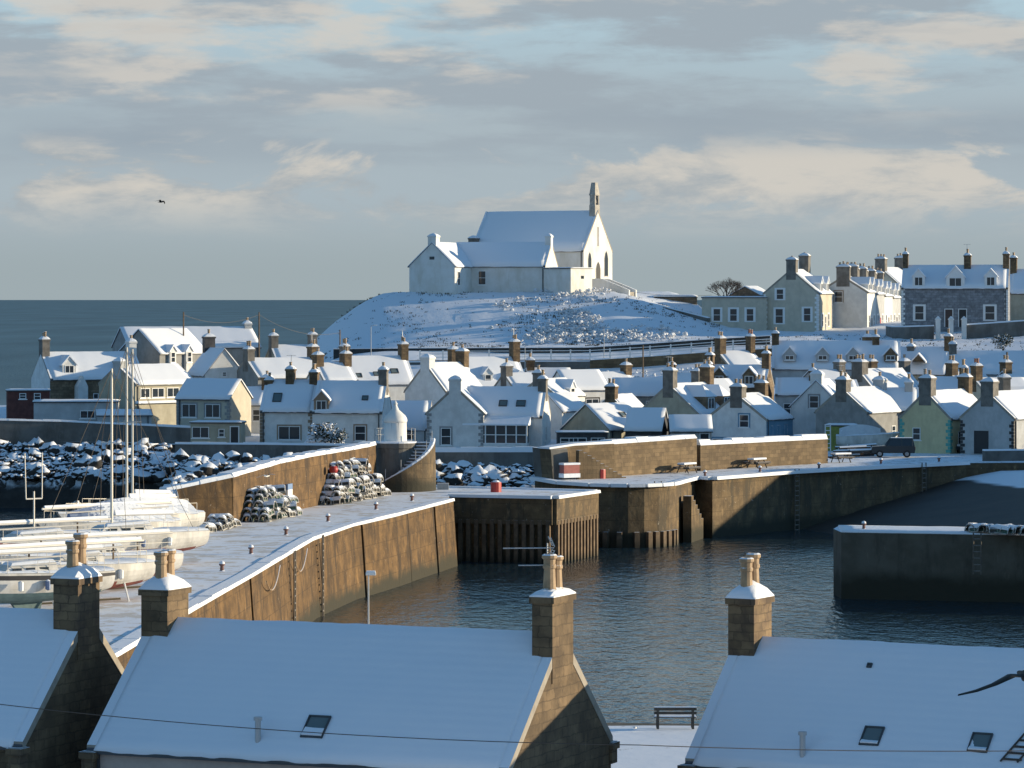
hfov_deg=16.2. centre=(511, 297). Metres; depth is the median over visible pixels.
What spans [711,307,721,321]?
window
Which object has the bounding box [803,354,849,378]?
cottage
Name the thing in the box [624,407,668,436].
shed
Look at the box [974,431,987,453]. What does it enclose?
door
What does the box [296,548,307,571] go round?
mooring rope
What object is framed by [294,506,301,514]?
lobster creel
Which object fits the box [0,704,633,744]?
overhead cable
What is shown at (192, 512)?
yacht
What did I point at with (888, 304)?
terraced house
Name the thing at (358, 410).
cottage
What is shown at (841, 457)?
picnic table
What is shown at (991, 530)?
lobster creel
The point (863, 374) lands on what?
cottage
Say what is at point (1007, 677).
sea bird
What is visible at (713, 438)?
window
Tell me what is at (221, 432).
window
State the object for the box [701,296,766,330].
wing
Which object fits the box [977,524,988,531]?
lobster creel
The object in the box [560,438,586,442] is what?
window
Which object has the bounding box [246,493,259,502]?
lobster creel
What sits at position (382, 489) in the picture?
lobster creel
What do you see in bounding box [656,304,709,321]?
hillside wall
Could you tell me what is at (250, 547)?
bollard
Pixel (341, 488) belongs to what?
lobster creel
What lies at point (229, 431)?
cabin
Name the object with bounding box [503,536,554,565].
roof aerial
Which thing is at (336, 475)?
lobster creel
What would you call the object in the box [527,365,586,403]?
cottage
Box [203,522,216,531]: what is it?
lobster creel
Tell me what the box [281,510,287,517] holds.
lobster creel
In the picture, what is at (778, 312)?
window
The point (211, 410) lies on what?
window
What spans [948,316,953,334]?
gate pier
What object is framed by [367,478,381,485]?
lobster creel
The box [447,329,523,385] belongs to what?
cottage
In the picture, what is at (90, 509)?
yacht
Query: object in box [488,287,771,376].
hillside scrub
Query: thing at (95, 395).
window
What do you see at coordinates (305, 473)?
pier sea wall
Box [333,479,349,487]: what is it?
lobster creel
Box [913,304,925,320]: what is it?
window
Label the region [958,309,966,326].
door
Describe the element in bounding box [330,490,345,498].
lobster creel
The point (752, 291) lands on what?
shed
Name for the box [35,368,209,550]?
yacht
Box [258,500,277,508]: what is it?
lobster creel
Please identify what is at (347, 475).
lobster creel
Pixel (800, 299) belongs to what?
cottage
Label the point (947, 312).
door
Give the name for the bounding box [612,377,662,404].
cottage
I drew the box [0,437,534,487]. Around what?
boulders
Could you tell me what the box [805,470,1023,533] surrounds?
beach
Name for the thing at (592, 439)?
window
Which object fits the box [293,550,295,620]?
wall ladder
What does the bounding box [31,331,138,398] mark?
cottage
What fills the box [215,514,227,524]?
lobster creel
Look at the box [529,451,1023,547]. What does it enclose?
quay
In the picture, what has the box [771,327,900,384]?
terraced house
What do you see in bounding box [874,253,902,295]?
cottage
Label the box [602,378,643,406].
cottage
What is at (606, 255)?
lancet window
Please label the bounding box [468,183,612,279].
chapel
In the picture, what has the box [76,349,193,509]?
yacht
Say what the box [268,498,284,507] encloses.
lobster creel
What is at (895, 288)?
terraced house
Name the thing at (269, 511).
lobster creel
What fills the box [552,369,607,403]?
cottage
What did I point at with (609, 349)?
roadside railing
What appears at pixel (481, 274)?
window
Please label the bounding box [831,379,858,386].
cottage
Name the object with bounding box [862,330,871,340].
chimney stack
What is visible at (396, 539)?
harbour pier
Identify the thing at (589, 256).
lancet window
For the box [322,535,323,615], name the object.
wall ladder
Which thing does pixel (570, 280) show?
outbuilding
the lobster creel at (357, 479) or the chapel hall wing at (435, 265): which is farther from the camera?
the chapel hall wing at (435, 265)
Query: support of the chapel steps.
on the terrain at (478, 311)
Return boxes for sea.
[0,300,1023,723]
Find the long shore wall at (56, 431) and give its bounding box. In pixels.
[0,418,190,452]
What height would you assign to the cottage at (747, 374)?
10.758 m
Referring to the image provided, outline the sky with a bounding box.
[0,0,1023,299]
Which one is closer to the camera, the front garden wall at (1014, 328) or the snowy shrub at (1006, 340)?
the snowy shrub at (1006, 340)
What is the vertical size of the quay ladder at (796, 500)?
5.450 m
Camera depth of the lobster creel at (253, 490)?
242.76 m
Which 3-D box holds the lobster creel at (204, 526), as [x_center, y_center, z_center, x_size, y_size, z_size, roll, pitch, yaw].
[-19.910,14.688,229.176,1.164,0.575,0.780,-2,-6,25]
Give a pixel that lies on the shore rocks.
(12, 493)
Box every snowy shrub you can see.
[304,422,338,442]
[328,428,348,442]
[991,333,1013,350]
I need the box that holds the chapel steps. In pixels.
[592,278,636,296]
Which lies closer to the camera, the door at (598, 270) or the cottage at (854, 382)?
the cottage at (854, 382)
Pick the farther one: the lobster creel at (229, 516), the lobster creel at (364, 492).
the lobster creel at (364, 492)
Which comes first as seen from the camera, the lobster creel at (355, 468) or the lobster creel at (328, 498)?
the lobster creel at (328, 498)
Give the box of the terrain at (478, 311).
[0,291,1023,447]
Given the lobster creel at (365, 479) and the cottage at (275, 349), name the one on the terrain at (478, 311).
the cottage at (275, 349)
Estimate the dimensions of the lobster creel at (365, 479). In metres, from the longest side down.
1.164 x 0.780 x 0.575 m
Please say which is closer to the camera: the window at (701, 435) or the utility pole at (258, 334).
the window at (701, 435)
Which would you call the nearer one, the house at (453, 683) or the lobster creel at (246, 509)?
the house at (453, 683)
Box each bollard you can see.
[219,561,224,570]
[248,545,253,553]
[283,526,288,534]
[326,513,329,521]
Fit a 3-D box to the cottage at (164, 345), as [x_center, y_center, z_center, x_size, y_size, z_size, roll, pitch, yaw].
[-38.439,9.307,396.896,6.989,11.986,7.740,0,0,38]
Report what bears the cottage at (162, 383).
on the terrain at (478, 311)
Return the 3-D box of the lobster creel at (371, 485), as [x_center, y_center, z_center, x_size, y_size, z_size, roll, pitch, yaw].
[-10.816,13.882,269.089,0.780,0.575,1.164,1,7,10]
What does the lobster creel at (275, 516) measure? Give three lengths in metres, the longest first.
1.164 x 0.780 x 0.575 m
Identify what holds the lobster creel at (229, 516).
on the lobster creel at (230, 525)
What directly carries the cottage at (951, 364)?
on the terrain at (478, 311)
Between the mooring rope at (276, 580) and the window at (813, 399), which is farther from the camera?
the window at (813, 399)
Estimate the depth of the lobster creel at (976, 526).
237.41 m
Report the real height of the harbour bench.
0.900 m
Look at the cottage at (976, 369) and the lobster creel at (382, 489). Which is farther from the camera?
the cottage at (976, 369)
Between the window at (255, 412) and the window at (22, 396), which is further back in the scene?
the window at (22, 396)
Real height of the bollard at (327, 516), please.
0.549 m
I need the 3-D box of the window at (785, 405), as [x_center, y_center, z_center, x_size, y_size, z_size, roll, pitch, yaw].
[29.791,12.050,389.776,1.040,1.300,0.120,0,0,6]
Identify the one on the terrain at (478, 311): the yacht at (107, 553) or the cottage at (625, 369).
the cottage at (625, 369)
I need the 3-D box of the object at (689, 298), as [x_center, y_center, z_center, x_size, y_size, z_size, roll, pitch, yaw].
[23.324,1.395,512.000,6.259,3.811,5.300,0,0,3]
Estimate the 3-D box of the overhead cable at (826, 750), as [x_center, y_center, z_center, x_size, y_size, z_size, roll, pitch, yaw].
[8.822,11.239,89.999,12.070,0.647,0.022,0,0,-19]
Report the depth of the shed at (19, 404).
374.43 m
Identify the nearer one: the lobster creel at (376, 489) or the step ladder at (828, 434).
the lobster creel at (376, 489)
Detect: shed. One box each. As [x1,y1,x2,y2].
[5,388,50,418]
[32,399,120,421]
[96,409,152,423]
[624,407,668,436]
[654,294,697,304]
[667,414,712,439]
[729,286,764,295]
[826,423,856,450]
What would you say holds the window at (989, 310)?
in the cottage at (968, 291)
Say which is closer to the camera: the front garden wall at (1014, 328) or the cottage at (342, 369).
the cottage at (342, 369)
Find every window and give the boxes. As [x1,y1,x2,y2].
[18,393,26,399]
[33,393,40,400]
[79,410,95,418]
[93,393,98,398]
[139,388,150,398]
[151,388,165,398]
[166,387,178,397]
[180,402,197,417]
[191,427,209,438]
[204,402,220,418]
[217,429,225,437]
[251,409,259,421]
[277,424,301,440]
[353,424,366,441]
[407,431,414,440]
[439,426,451,445]
[457,271,460,285]
[477,271,486,285]
[545,426,546,441]
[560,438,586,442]
[585,397,599,403]
[588,252,591,267]
[591,438,604,440]
[604,251,607,276]
[699,433,709,438]
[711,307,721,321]
[712,437,725,439]
[728,307,738,321]
[738,413,749,428]
[744,307,755,321]
[773,307,784,323]
[775,288,784,299]
[783,403,790,413]
[802,307,812,321]
[808,394,819,408]
[821,313,823,326]
[824,315,826,329]
[827,312,829,326]
[833,290,843,302]
[912,428,921,440]
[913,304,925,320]
[983,304,996,320]
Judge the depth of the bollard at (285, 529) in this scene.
227.75 m
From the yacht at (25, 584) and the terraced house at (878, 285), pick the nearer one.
the yacht at (25, 584)
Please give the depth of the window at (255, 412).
368.48 m
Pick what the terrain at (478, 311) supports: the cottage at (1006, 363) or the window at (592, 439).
the cottage at (1006, 363)
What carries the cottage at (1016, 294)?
on the terrain at (478, 311)
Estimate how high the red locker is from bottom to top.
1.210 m
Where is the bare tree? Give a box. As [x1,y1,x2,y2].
[705,279,744,295]
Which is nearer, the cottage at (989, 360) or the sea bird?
the sea bird
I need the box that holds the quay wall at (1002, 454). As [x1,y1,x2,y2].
[982,449,1023,460]
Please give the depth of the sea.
240.40 m
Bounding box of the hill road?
[332,347,764,360]
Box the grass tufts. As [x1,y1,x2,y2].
[318,291,1023,369]
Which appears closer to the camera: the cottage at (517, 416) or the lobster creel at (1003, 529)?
the lobster creel at (1003, 529)
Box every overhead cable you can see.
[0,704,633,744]
[640,745,1023,751]
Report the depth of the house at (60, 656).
108.83 m
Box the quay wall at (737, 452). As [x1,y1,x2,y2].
[697,434,827,470]
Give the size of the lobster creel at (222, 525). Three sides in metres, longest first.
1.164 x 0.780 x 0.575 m
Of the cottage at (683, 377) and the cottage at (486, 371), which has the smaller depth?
the cottage at (683, 377)
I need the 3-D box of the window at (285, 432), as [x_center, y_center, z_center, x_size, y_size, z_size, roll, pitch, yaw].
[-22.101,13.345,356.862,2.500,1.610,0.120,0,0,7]
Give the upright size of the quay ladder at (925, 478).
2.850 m
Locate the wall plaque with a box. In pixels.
[286,483,292,495]
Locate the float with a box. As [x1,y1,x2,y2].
[329,465,337,472]
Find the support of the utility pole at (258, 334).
on the terrain at (478, 311)
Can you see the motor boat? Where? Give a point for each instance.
(855, 434)
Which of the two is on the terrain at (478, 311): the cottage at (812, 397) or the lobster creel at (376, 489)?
the cottage at (812, 397)
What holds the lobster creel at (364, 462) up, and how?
on the lobster creel at (361, 469)
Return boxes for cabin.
[189,420,246,442]
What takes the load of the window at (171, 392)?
in the cottage at (162, 383)
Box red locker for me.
[559,462,579,477]
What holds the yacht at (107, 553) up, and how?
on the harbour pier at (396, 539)
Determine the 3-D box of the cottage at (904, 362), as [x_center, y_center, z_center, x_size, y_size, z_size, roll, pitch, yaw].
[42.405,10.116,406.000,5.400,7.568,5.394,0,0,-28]
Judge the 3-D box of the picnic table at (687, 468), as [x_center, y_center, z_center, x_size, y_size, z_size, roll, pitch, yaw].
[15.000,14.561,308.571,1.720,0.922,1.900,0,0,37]
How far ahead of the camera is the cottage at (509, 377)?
388.65 m
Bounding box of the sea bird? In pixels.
[958,670,1023,695]
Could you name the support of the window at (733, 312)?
in the wing at (746, 312)
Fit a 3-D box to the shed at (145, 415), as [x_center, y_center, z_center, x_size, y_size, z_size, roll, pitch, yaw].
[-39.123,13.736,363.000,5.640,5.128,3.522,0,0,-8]
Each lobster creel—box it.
[198,524,209,529]
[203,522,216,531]
[206,514,217,521]
[209,513,227,519]
[214,521,227,530]
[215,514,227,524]
[220,513,234,521]
[222,519,233,528]
[228,518,241,526]
[241,512,252,521]
[243,507,252,515]
[244,500,256,506]
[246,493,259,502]
[247,487,260,497]
[248,513,263,521]
[249,507,265,515]
[253,500,263,507]
[254,493,267,501]
[256,486,269,493]
[256,487,268,496]
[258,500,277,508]
[258,506,274,516]
[258,513,271,521]
[263,511,282,519]
[264,486,275,496]
[268,484,285,493]
[268,492,283,498]
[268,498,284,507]
[279,497,289,505]
[281,501,296,511]
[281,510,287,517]
[282,508,295,516]
[285,495,298,502]
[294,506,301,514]
[320,496,326,504]
[321,497,331,504]
[323,490,338,496]
[324,484,338,490]
[326,479,332,484]
[327,496,344,504]
[328,473,343,478]
[330,479,340,485]
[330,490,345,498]
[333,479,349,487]
[333,485,347,493]
[334,462,344,469]
[337,472,350,478]
[338,466,352,473]
[341,460,351,468]
[343,495,351,503]
[345,465,358,472]
[347,459,360,466]
[347,485,354,492]
[347,488,360,497]
[348,478,355,486]
[352,477,362,484]
[353,458,368,466]
[354,482,362,490]
[357,465,365,472]
[359,475,369,484]
[361,486,366,494]
[362,494,371,498]
[363,480,373,488]
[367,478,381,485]
[367,486,372,493]
[370,473,383,481]
[372,484,379,492]
[372,484,385,492]
[375,488,391,495]
[964,523,974,530]
[969,523,985,532]
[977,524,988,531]
[987,525,997,533]
[993,524,1010,534]
[1007,524,1018,533]
[1013,525,1021,533]
[1017,525,1023,534]
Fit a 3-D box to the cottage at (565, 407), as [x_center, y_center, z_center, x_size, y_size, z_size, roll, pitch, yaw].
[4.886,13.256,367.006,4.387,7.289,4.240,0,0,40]
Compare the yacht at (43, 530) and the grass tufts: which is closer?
the yacht at (43, 530)
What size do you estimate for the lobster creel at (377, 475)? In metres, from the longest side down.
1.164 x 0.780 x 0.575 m
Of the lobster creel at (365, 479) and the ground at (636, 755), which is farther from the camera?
the lobster creel at (365, 479)
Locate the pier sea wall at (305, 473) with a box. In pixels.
[159,441,376,522]
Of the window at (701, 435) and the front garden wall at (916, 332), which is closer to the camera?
the window at (701, 435)
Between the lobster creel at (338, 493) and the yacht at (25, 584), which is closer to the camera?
the yacht at (25, 584)
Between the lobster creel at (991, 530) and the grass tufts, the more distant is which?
the grass tufts
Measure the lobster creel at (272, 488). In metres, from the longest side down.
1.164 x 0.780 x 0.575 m
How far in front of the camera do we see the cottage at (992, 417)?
344.09 m
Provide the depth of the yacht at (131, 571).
178.10 m
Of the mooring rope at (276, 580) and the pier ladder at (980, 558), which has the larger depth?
the pier ladder at (980, 558)
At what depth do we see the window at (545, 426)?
358.67 m
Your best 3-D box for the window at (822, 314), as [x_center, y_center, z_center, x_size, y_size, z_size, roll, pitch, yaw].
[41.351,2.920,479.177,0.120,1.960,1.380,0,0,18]
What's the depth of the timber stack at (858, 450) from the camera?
339.76 m
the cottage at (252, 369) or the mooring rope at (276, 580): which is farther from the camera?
the cottage at (252, 369)
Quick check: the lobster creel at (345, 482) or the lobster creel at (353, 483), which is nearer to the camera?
the lobster creel at (345, 482)
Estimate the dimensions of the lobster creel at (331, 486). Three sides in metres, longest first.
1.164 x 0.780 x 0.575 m
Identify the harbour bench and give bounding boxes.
[654,706,696,728]
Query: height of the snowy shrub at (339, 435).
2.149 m
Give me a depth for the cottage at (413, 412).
364.17 m
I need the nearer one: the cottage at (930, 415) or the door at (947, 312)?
the cottage at (930, 415)
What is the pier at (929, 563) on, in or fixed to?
in the sea
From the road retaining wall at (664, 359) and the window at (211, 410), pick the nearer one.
the window at (211, 410)
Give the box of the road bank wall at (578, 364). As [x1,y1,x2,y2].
[409,360,589,368]
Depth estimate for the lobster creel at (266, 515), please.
240.77 m
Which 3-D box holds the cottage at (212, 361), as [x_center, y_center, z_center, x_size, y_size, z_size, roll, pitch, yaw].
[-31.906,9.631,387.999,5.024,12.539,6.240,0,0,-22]
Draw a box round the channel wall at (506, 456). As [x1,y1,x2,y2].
[435,446,533,467]
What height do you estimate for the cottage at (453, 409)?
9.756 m
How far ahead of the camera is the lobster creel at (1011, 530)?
235.62 m
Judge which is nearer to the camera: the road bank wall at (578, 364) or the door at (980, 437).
the door at (980, 437)
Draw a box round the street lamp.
[366,571,375,623]
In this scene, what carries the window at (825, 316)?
in the cottage at (800, 299)
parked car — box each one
[870,437,914,457]
[956,443,959,452]
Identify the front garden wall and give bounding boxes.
[886,325,933,338]
[967,320,1023,338]
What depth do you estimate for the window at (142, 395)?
371.10 m
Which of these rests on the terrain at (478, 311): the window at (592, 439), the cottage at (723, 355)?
the cottage at (723, 355)
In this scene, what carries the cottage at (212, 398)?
on the terrain at (478, 311)
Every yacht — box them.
[0,453,119,544]
[0,529,183,588]
[0,536,155,603]
[0,544,114,608]
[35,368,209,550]
[37,499,180,529]
[57,347,204,526]
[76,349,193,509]
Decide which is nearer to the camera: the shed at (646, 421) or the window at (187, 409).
the shed at (646, 421)
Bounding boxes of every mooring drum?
[491,480,500,491]
[600,469,605,478]
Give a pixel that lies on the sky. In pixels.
(292, 149)
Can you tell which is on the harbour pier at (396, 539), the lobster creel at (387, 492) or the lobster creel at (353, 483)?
the lobster creel at (387, 492)
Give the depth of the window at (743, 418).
361.53 m
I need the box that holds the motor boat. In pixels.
[836,424,898,445]
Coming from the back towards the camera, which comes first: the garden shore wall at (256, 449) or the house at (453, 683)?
the garden shore wall at (256, 449)
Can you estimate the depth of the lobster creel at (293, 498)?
247.56 m
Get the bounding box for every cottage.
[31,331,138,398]
[98,357,191,424]
[118,328,201,371]
[174,378,252,436]
[187,329,238,377]
[237,339,319,385]
[246,371,273,433]
[260,355,319,442]
[265,328,317,357]
[306,345,358,379]
[312,362,391,442]
[338,331,413,399]
[391,400,431,440]
[403,344,481,405]
[425,375,487,446]
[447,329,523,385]
[462,369,550,446]
[494,358,532,386]
[525,353,569,377]
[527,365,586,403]
[548,392,583,438]
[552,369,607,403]
[560,402,631,438]
[601,358,632,382]
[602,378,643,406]
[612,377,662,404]
[643,360,729,414]
[666,357,713,382]
[690,364,733,392]
[704,340,773,400]
[711,374,793,439]
[714,329,761,364]
[763,252,833,331]
[775,363,816,413]
[789,370,835,434]
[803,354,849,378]
[814,365,901,436]
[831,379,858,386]
[850,354,917,387]
[867,354,918,386]
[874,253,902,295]
[886,374,918,413]
[898,363,977,453]
[901,244,1009,331]
[935,359,968,389]
[945,355,987,376]
[948,337,1023,376]
[958,377,1023,454]
[970,358,1023,398]
[997,355,1023,376]
[997,369,1023,390]
[1009,252,1023,320]
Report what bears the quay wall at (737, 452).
on the quay
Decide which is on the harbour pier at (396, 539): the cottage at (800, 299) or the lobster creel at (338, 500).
the lobster creel at (338, 500)
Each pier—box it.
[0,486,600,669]
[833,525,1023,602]
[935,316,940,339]
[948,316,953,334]
[961,316,966,338]
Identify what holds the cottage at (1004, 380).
on the terrain at (478, 311)
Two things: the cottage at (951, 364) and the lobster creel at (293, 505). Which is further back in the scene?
the cottage at (951, 364)
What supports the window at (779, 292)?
in the cottage at (800, 299)
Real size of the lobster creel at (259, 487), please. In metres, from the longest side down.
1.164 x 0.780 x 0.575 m
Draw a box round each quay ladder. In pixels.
[794,469,799,529]
[922,463,926,491]
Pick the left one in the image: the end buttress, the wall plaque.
the wall plaque
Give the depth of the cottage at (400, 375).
394.66 m
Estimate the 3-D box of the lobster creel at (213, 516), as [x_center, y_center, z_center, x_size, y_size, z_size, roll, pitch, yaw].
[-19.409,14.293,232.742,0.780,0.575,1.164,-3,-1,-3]
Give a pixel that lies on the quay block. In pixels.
(442, 486)
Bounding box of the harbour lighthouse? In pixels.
[384,400,406,440]
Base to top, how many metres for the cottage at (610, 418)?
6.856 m
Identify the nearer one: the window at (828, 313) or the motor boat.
the motor boat
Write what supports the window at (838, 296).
in the terraced house at (854, 299)
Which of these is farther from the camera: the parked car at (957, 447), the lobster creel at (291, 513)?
the parked car at (957, 447)
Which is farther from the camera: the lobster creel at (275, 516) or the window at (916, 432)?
the window at (916, 432)
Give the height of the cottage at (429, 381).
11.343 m
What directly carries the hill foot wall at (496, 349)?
on the terrain at (478, 311)
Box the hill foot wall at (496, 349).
[333,335,769,358]
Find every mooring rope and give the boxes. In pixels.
[266,565,280,590]
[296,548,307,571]
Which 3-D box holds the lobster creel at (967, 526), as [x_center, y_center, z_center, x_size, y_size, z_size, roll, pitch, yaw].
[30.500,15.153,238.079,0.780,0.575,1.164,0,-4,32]
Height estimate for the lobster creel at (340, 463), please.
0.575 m
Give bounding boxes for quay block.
[437,483,448,489]
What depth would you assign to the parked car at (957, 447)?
347.25 m
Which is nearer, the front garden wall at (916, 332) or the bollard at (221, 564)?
the bollard at (221, 564)
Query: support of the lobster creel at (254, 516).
on the harbour pier at (396, 539)
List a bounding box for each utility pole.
[258,312,259,356]
[642,345,643,376]
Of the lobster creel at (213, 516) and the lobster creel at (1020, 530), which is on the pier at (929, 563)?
the lobster creel at (1020, 530)
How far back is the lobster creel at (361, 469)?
269.00 m
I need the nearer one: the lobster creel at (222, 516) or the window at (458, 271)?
the lobster creel at (222, 516)
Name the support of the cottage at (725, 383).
on the terrain at (478, 311)
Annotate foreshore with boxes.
[607,723,698,725]
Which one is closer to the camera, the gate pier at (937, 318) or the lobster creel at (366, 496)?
the lobster creel at (366, 496)
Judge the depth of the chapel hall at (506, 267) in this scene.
490.42 m
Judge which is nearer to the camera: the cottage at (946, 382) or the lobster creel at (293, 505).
the lobster creel at (293, 505)
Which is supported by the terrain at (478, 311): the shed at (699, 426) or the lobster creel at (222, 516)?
the shed at (699, 426)
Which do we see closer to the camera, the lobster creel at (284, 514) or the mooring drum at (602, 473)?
the lobster creel at (284, 514)
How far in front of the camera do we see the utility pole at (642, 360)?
401.95 m
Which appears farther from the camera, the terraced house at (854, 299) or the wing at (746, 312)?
the terraced house at (854, 299)
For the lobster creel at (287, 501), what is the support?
on the lobster creel
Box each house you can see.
[0,533,123,767]
[78,549,619,767]
[555,430,608,443]
[677,553,1023,767]
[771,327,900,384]
[829,261,877,327]
[856,263,885,323]
[865,266,893,322]
[873,268,900,321]
[901,328,952,380]
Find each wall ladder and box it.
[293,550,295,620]
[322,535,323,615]
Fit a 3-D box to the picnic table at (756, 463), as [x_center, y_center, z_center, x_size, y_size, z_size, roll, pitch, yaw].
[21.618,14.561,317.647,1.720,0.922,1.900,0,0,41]
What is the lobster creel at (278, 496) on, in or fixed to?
on the lobster creel
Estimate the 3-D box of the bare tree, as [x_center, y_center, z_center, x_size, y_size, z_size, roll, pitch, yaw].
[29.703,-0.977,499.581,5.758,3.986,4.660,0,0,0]
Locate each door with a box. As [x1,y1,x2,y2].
[230,426,238,442]
[596,262,600,278]
[944,309,952,326]
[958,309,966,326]
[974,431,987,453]
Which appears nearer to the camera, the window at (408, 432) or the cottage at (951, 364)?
the window at (408, 432)
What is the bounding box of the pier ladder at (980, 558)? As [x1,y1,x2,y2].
[973,533,981,574]
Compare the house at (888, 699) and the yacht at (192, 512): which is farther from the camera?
the yacht at (192, 512)
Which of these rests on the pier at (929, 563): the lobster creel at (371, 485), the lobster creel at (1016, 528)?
the lobster creel at (1016, 528)
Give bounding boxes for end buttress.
[532,447,569,478]
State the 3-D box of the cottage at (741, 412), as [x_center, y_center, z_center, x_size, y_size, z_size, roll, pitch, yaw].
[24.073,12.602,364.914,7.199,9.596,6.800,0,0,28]
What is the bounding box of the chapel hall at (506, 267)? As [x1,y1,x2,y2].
[456,233,557,292]
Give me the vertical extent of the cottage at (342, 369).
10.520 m
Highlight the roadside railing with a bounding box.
[419,338,771,359]
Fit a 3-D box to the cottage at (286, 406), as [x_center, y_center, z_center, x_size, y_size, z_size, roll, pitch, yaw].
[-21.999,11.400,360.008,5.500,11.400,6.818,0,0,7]
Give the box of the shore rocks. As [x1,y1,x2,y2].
[0,449,521,507]
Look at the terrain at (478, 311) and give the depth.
473.68 m
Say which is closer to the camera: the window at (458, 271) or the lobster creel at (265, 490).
the lobster creel at (265, 490)
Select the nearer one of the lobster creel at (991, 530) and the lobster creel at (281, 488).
the lobster creel at (991, 530)
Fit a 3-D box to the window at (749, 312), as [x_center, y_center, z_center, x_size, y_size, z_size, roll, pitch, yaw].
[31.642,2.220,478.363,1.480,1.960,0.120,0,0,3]
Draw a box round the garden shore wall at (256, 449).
[175,442,354,462]
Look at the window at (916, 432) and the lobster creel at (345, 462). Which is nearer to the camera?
the lobster creel at (345, 462)
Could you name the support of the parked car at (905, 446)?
on the quay
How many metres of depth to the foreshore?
145.60 m
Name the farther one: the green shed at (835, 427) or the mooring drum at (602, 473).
the green shed at (835, 427)
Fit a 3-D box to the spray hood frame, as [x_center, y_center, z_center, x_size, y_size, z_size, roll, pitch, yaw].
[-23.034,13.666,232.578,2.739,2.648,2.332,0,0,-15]
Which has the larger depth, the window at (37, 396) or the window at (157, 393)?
the window at (37, 396)
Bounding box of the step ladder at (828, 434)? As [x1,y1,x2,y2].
[825,424,830,450]
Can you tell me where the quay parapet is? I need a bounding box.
[539,434,696,478]
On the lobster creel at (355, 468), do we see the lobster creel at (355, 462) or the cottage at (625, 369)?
the lobster creel at (355, 462)
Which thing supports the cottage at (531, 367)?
on the terrain at (478, 311)
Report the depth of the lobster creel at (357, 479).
265.78 m
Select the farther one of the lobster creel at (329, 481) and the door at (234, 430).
the door at (234, 430)
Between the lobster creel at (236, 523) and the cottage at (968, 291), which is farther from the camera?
the cottage at (968, 291)
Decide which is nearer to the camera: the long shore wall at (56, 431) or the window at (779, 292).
the long shore wall at (56, 431)
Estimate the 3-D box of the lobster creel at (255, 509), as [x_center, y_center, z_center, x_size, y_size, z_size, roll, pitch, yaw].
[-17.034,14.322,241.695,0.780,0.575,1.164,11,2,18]
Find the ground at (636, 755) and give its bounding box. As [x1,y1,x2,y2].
[608,725,697,767]
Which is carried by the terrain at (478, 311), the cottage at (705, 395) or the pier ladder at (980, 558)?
the cottage at (705, 395)
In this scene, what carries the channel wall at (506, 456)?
on the shore rocks
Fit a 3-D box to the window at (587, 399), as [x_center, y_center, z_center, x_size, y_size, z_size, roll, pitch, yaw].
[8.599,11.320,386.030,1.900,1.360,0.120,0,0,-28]
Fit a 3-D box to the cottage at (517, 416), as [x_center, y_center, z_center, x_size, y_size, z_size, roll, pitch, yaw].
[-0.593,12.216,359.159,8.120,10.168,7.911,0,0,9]
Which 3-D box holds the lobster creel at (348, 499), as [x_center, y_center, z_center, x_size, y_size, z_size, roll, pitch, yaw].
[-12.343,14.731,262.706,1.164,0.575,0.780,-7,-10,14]
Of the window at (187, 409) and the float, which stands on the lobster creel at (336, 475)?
the float
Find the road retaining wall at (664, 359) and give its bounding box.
[590,347,771,368]
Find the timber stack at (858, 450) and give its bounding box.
[832,443,876,456]
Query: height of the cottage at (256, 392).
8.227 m
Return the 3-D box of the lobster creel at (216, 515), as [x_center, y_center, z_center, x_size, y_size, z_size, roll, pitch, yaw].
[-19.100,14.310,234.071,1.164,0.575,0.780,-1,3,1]
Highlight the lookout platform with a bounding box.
[374,428,435,491]
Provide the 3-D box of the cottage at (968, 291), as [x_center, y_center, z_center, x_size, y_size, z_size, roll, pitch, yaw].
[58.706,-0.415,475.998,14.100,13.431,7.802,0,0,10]
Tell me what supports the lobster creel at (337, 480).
on the lobster creel at (331, 486)
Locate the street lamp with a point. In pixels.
(368, 573)
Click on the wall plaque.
(289, 489)
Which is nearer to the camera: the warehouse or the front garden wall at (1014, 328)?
the warehouse
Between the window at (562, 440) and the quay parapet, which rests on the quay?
the quay parapet
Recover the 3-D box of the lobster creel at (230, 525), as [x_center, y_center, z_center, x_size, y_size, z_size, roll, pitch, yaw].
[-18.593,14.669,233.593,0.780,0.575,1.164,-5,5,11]
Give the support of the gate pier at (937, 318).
on the terrain at (478, 311)
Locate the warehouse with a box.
[111,317,261,365]
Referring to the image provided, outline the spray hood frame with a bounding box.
[170,489,178,498]
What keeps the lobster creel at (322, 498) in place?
on the harbour pier at (396, 539)
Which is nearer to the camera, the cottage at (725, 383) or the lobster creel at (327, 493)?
the lobster creel at (327, 493)
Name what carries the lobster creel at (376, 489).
on the lobster creel
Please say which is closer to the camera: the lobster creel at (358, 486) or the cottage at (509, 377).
the lobster creel at (358, 486)
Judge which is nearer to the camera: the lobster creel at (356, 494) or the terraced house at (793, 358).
the lobster creel at (356, 494)
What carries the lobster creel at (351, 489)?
on the lobster creel
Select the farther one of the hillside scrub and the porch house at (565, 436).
the hillside scrub
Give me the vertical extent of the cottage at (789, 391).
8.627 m
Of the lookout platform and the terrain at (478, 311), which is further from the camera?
the terrain at (478, 311)
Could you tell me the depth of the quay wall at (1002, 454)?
331.39 m
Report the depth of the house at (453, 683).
105.23 m
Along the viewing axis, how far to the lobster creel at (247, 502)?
241.85 m
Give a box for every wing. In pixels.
[407,233,472,294]
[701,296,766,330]
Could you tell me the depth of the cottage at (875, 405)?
361.73 m
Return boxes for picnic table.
[673,462,701,473]
[743,457,770,467]
[828,452,854,462]

